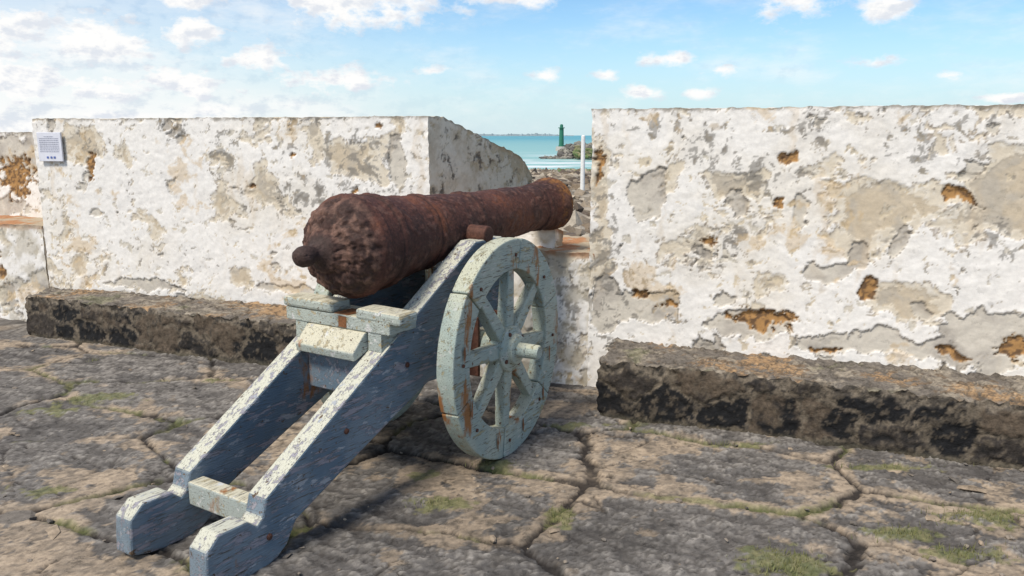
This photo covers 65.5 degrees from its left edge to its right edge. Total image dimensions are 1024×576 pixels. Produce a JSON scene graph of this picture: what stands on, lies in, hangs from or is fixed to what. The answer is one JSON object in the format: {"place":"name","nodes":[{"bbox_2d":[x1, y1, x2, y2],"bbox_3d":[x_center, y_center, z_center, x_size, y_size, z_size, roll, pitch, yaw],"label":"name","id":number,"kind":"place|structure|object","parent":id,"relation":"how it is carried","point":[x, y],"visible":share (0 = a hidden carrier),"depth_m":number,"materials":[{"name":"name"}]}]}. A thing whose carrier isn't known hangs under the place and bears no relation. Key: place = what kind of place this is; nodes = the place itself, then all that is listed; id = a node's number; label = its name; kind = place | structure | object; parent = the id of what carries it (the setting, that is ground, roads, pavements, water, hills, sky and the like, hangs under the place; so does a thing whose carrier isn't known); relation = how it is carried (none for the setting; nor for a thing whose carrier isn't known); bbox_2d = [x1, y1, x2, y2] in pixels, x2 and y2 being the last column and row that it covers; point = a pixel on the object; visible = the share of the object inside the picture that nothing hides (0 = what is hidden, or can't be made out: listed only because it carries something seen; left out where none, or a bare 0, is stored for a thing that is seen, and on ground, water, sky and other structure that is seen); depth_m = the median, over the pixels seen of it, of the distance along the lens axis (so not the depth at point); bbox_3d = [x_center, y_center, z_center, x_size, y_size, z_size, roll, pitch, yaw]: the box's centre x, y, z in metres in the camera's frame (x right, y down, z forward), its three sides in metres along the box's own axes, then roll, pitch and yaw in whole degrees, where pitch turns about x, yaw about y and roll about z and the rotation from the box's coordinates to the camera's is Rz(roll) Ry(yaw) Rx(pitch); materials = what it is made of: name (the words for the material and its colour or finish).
{"place":"outdoors","nodes":[
{"label":"outdoors","id":0,"kind":"place"},
{"bbox_2d":[0,232,1023,575],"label":"ground","id":1,"kind":"structure","parent":0,"point":[70,476],"depth_m":3.87,"materials":[{"name":"grey stone"}]},
{"bbox_2d":[0,132,42,217],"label":"fort recessed wall","id":2,"kind":"structure","parent":1,"relation":"on","point":[20,194],"depth_m":7.91,"materials":[{"name":"paint"}]},
{"bbox_2d":[0,215,49,321],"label":"embrasure low wall","id":3,"kind":"structure","parent":1,"relation":"on","point":[23,265],"depth_m":7.34,"materials":[{"name":"paint"}]},
{"bbox_2d":[25,287,296,365],"bbox_3d":[-2.538,0.337,6.463,3.712,0.431,0.642,4,11,19],"label":"stone ledge","id":4,"kind":"object","parent":1,"relation":"on","point":[239,331],"visible":0.62,"depth_m":6.37,"materials":[{"name":"grey stone"}]},
{"bbox_2d":[32,116,531,305],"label":"fort parapet wall","id":5,"kind":"structure","parent":1,"relation":"on","point":[216,208],"depth_m":6.64,"materials":[{"name":"paint"}]},
{"bbox_2d":[36,132,63,160],"bbox_3d":[-4.036,-1.233,6.959,0.260,0.250,0.019,3,11,16],"label":"information sign","id":6,"kind":"object","parent":5,"relation":"attached to","point":[50,146],"visible":1,"depth_m":6.95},
{"bbox_2d":[116,177,572,575],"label":"cannon","id":7,"kind":"object","parent":1,"relation":"on","point":[402,305],"visible":1,"depth_m":3.78,"materials":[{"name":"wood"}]},
{"bbox_2d":[480,235,594,386],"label":"embrasure low wall","id":8,"kind":"structure","parent":1,"relation":"on","point":[568,261],"depth_m":5.44,"materials":[{"name":"paint"}]},
{"bbox_2d":[514,229,562,247],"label":"embrasure kerb","id":9,"kind":"structure","parent":8,"relation":"on","point":[550,238],"depth_m":5.60,"materials":[{"name":"paint"}]},
{"bbox_2d":[529,168,590,236],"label":"shore rocks","id":10,"kind":"object","parent":1,"relation":"on","point":[578,224],"visible":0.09,"depth_m":34.36,"materials":[{"name":"grey stone"}]},
{"bbox_2d":[557,145,592,171],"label":"shore scrub","id":11,"kind":"object","parent":1,"relation":"on","point":[576,152],"visible":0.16,"depth_m":137.67,"materials":[{"name":"green plant"}]},
{"bbox_2d":[580,135,584,190],"bbox_3d":[3.340,-5.490,37.640,0.220,3.400,0.220,0,11,0],"label":"white pole","id":12,"kind":"object","parent":1,"relation":"on","point":[582,179],"visible":0.79,"depth_m":37.50,"materials":[{"name":"metal"}]},
{"bbox_2d":[587,104,1023,386],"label":"fort parapet wall","id":13,"kind":"structure","parent":1,"relation":"on","point":[890,234],"depth_m":4.78,"materials":[{"name":"paint"}]},
{"bbox_2d":[596,337,1023,469],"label":"stone ledge","id":14,"kind":"object","parent":1,"relation":"on","point":[949,414],"visible":0.94,"depth_m":4.50,"materials":[{"name":"grey stone"}]},
{"bbox_2d":[0,0,1023,134],"label":"sky","id":15,"kind":"structure","parent":0,"point":[481,66],"materials":[{"name":"blue"}]},
{"bbox_2d":[42,358,1021,575],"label":"grass","id":16,"kind":"structure","parent":0,"point":[806,554],"depth_m":3.47,"materials":[{"name":"green plant"}]},
{"bbox_2d":[482,135,591,169],"bbox_3d":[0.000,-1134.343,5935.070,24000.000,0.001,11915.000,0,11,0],"label":"sea","id":17,"kind":"structure","parent":0,"point":[529,150],"depth_m":256.21,"materials":[{"name":"liquid"}]},
{"bbox_2d":[479,133,573,135],"bbox_3d":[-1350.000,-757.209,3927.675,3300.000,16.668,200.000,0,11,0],"label":"distant coast","id":18,"kind":"structure","parent":17,"relation":"on","point":[531,134],"depth_m":3859.19},
{"bbox_2d":[539,141,591,158],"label":"breakwater rocks","id":19,"kind":"object","parent":17,"relation":"in","point":[565,153],"visible":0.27,"depth_m":145.34,"materials":[{"name":"grey stone"}]},
{"bbox_2d":[555,124,565,150],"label":"harbour beacon","id":20,"kind":"object","parent":19,"relation":"on","point":[561,138],"visible":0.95,"depth_m":147.04,"materials":[{"name":"green paint"}]}
]}

